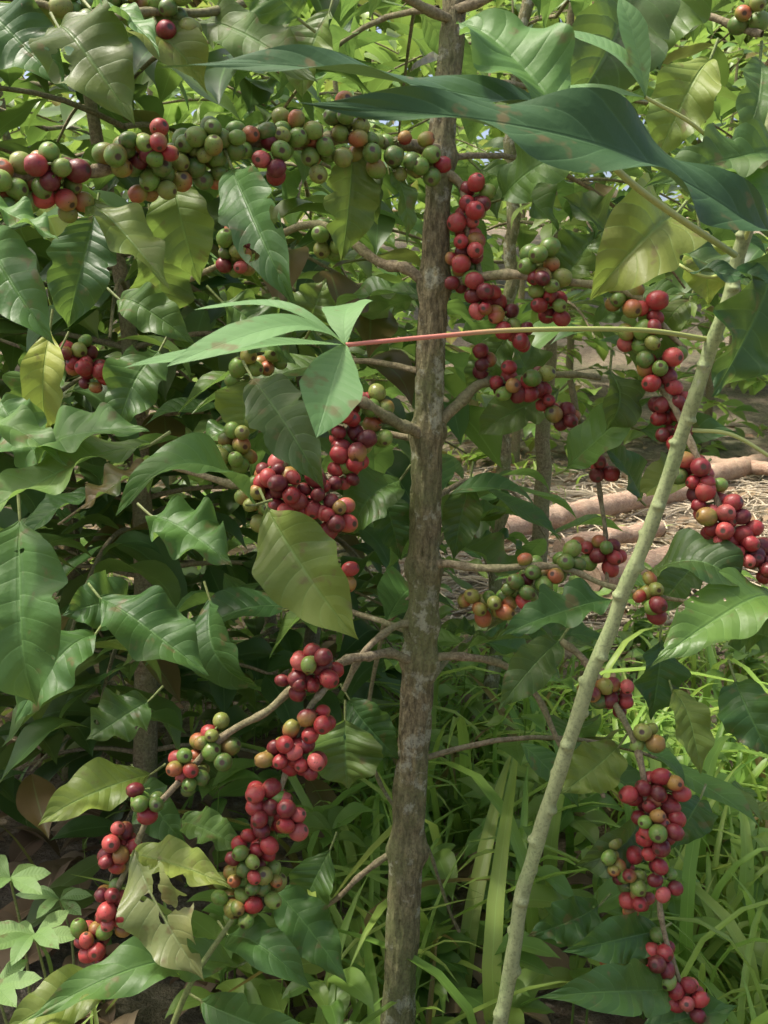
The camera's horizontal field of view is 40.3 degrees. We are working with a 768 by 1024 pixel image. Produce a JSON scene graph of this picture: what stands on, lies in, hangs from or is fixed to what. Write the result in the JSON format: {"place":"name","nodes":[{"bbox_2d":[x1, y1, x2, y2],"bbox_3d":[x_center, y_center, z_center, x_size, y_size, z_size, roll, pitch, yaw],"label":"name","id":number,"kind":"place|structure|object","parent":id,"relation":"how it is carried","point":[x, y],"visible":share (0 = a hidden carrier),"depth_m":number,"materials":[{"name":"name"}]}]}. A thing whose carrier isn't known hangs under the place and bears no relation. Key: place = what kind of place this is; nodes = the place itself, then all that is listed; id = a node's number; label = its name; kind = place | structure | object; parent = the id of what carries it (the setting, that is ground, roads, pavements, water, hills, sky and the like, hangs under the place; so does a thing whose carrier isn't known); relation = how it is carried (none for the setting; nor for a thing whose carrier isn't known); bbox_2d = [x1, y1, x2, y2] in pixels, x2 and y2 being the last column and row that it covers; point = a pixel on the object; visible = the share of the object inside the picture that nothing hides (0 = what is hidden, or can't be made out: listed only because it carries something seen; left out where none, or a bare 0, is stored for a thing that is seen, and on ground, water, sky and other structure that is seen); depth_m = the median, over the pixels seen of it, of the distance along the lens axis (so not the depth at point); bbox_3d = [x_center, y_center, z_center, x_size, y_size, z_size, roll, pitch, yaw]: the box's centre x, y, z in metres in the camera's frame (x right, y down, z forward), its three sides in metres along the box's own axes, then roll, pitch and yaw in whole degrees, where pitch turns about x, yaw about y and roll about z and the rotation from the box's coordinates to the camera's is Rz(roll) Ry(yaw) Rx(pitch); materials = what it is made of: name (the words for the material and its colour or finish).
{"place":"outdoors","nodes":[
{"label":"outdoors","id":0,"kind":"place"},
{"bbox_2d":[23,19,736,208],"label":"sky","id":1,"kind":"structure","parent":0,"point":[396,123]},
{"bbox_2d":[0,418,767,1023],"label":"grass","id":2,"kind":"structure","parent":0,"point":[690,936],"depth_m":1.56,"materials":[{"name":"green plant"}]},
{"bbox_2d":[0,209,767,1023],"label":"ground","id":3,"kind":"structure","parent":0,"point":[152,1001],"depth_m":2.61,"materials":[{"name":"soil"}]},
{"bbox_2d":[0,959,41,1023],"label":"cassava seedling","id":4,"kind":"object","parent":3,"relation":"on","point":[13,977],"visible":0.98,"depth_m":1.15,"materials":[{"name":"green plant"}]},
{"bbox_2d":[0,855,50,993],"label":"cassava seedling","id":5,"kind":"object","parent":3,"relation":"on","point":[24,878],"visible":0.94,"depth_m":1.25,"materials":[{"name":"green plant"}]},
{"bbox_2d":[0,85,68,140],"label":"shrub","id":6,"kind":"object","parent":3,"relation":"on","point":[66,95],"visible":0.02,"depth_m":4.21,"materials":[{"name":"green plant"}]},
{"bbox_2d":[0,910,74,978],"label":"cassava seedling","id":7,"kind":"object","parent":3,"relation":"on","point":[18,938],"visible":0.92,"depth_m":1.19,"materials":[{"name":"green plant"}]},
{"bbox_2d":[16,885,91,964],"bbox_3d":[-0.442,0.621,1.422,0.079,0.235,0.087,-9,13,-42],"label":"cassava seedling","id":8,"kind":"object","parent":3,"relation":"on","point":[52,898],"visible":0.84,"depth_m":1.40,"materials":[{"name":"green plant"}]},
{"bbox_2d":[4,25,176,602],"bbox_3d":[-1.305,-0.584,2.732,1.815,2.121,1.528,-6,11,-29],"label":"coffee bush","id":9,"kind":"object","parent":3,"relation":"on","point":[44,114],"visible":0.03,"depth_m":2.76,"materials":[{"name":"green plant"}]},
{"bbox_2d":[0,0,186,830],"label":"coffee bush","id":10,"kind":"object","parent":3,"relation":"on","point":[50,746],"visible":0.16,"depth_m":1.65,"materials":[{"name":"green plant"}]},
{"bbox_2d":[0,0,195,469],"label":"shrub","id":11,"kind":"object","parent":3,"relation":"on","point":[49,103],"depth_m":6.97,"materials":[{"name":"green plant"}]},
{"bbox_2d":[0,0,402,546],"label":"shrub","id":12,"kind":"object","parent":3,"relation":"on","point":[84,542],"visible":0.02,"depth_m":4.22,"materials":[{"name":"green plant"}]},
{"bbox_2d":[0,46,406,843],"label":"coffee bush","id":13,"kind":"object","parent":3,"relation":"on","point":[254,92],"visible":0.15,"depth_m":1.90,"materials":[{"name":"green plant"}]},
{"bbox_2d":[0,0,502,927],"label":"coffee bush","id":14,"kind":"object","parent":3,"relation":"on","point":[154,564],"visible":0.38,"depth_m":1.59,"materials":[{"name":"green plant"}]},
{"bbox_2d":[0,0,509,290],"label":"tree","id":15,"kind":"object","parent":3,"relation":"on","point":[193,4],"visible":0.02,"depth_m":15.27,"materials":[{"name":"green plant"}]},
{"bbox_2d":[43,0,522,642],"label":"coffee bush","id":16,"kind":"object","parent":3,"relation":"on","point":[385,50],"visible":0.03,"depth_m":2.90,"materials":[{"name":"green plant"}]},
{"bbox_2d":[66,152,500,724],"bbox_3d":[-0.209,-0.111,2.299,1.009,1.330,1.103,0,10,0],"label":"coffee bush","id":17,"kind":"object","parent":3,"relation":"on","point":[364,670],"visible":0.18,"depth_m":2.19,"materials":[{"name":"green plant"}]},
{"bbox_2d":[169,0,498,497],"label":"shrub","id":18,"kind":"object","parent":3,"relation":"on","point":[356,267],"visible":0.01,"depth_m":5.46,"materials":[{"name":"green plant"}]},
{"bbox_2d":[174,0,507,560],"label":"coffee bush","id":19,"kind":"object","parent":3,"relation":"on","point":[390,239],"visible":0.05,"depth_m":3.64,"materials":[{"name":"green plant"}]},
{"bbox_2d":[179,2,504,411],"bbox_3d":[0.049,-2.483,8.194,3.007,3.870,2.526,2,10,13],"label":"shrub","id":20,"kind":"object","parent":3,"relation":"on","point":[452,320],"visible":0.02,"depth_m":8.16,"materials":[{"name":"green plant"}]},
{"bbox_2d":[0,0,767,1023],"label":"coffee tree","id":21,"kind":"object","parent":3,"relation":"on","point":[554,126],"visible":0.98,"depth_m":1.07,"materials":[{"name":"green plant"}]},
{"bbox_2d":[170,919,233,1023],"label":"green shoot","id":22,"kind":"object","parent":21,"relation":"attached to","point":[189,985],"visible":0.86,"depth_m":1.05,"materials":[{"name":"green plant"}]},
{"bbox_2d":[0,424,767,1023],"bbox_3d":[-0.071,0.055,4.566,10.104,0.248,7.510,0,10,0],"label":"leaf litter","id":23,"kind":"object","parent":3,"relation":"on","point":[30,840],"visible":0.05,"depth_m":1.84,"materials":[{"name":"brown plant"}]},
{"bbox_2d":[125,0,767,1023],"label":"cassava plant","id":24,"kind":"object","parent":3,"relation":"on","point":[331,386],"visible":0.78,"depth_m":0.78,"materials":[{"name":"green plant"}]},
{"bbox_2d":[165,562,767,1023],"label":"weeds","id":25,"kind":"object","parent":3,"relation":"on","point":[333,998],"visible":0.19,"depth_m":1.54,"materials":[{"name":"green plant"}]},
{"bbox_2d":[483,0,532,732],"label":"sapling trunk","id":26,"kind":"object","parent":3,"relation":"on","point":[505,287],"visible":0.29,"depth_m":2.15,"materials":[{"name":"brown plant"}]},
{"bbox_2d":[368,0,713,475],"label":"shrub","id":27,"kind":"object","parent":3,"relation":"on","point":[602,348],"visible":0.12,"depth_m":6.95,"materials":[{"name":"green plant"}]},
{"bbox_2d":[325,466,767,649],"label":"straw","id":28,"kind":"object","parent":3,"relation":"on","point":[680,506],"visible":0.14,"depth_m":4.86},
{"bbox_2d":[490,486,688,540],"bbox_3d":[1.098,-0.034,5.039,1.695,0.127,0.124,-10,14,-43],"label":"fallen log","id":29,"kind":"object","parent":28,"relation":"on","point":[621,502],"visible":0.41,"depth_m":4.86,"materials":[{"name":"brown wood"}]},
{"bbox_2d":[552,522,665,555],"bbox_3d":[0.933,0.103,4.280,0.625,0.099,0.090,-8,13,-37],"label":"fallen log","id":30,"kind":"object","parent":28,"relation":"on","point":[631,535],"visible":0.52,"depth_m":4.25,"materials":[{"name":"brown wood"}]},
{"bbox_2d":[583,545,743,590],"bbox_3d":[1.048,0.185,3.817,0.810,0.137,0.130,-6,12,-31],"label":"fallen log","id":31,"kind":"object","parent":28,"relation":"on","point":[655,556],"visible":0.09,"depth_m":3.65,"materials":[{"name":"brown wood"}]},
{"bbox_2d":[703,455,767,475],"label":"fallen log","id":32,"kind":"object","parent":28,"relation":"on","point":[759,468],"visible":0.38,"depth_m":6.34,"materials":[{"name":"brown wood"}]},
{"bbox_2d":[711,452,767,479],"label":"fallen log","id":33,"kind":"object","parent":28,"relation":"on","point":[735,468],"visible":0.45,"depth_m":6.22,"materials":[{"name":"brown wood"}]},
{"bbox_2d":[339,0,763,708],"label":"coffee bush","id":34,"kind":"object","parent":3,"relation":"on","point":[543,340],"visible":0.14,"depth_m":2.41,"materials":[{"name":"green plant"}]},
{"bbox_2d":[367,0,766,250],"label":"tree","id":35,"kind":"object","parent":3,"relation":"on","point":[407,122],"visible":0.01,"depth_m":21.43,"materials":[{"name":"green plant"}]},
{"bbox_2d":[406,0,737,416],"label":"shrub","id":36,"kind":"object","parent":3,"relation":"on","point":[571,353],"visible":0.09,"depth_m":8.95,"materials":[{"name":"green plant"}]},
{"bbox_2d":[382,1,767,221],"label":"tree","id":37,"kind":"object","parent":3,"relation":"on","point":[727,18],"visible":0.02,"depth_m":14.34,"materials":[{"name":"green plant"}]},
{"bbox_2d":[565,0,767,456],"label":"shrub","id":38,"kind":"object","parent":3,"relation":"on","point":[758,383],"visible":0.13,"depth_m":7.23,"materials":[{"name":"green plant"}]},
{"bbox_2d":[606,4,767,394],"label":"shrub","id":39,"kind":"object","parent":3,"relation":"on","point":[706,333],"visible":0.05,"depth_m":9.37,"materials":[{"name":"green plant"}]},
{"bbox_2d":[635,0,767,318],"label":"coffee bush","id":40,"kind":"object","parent":3,"relation":"on","point":[726,98],"visible":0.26,"depth_m":2.02,"materials":[{"name":"green plant"}]},
{"bbox_2d":[696,50,767,254],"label":"coffee bush","id":41,"kind":"object","parent":3,"relation":"on","point":[738,83],"visible":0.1,"depth_m":3.45,"materials":[{"name":"green plant"}]}
]}

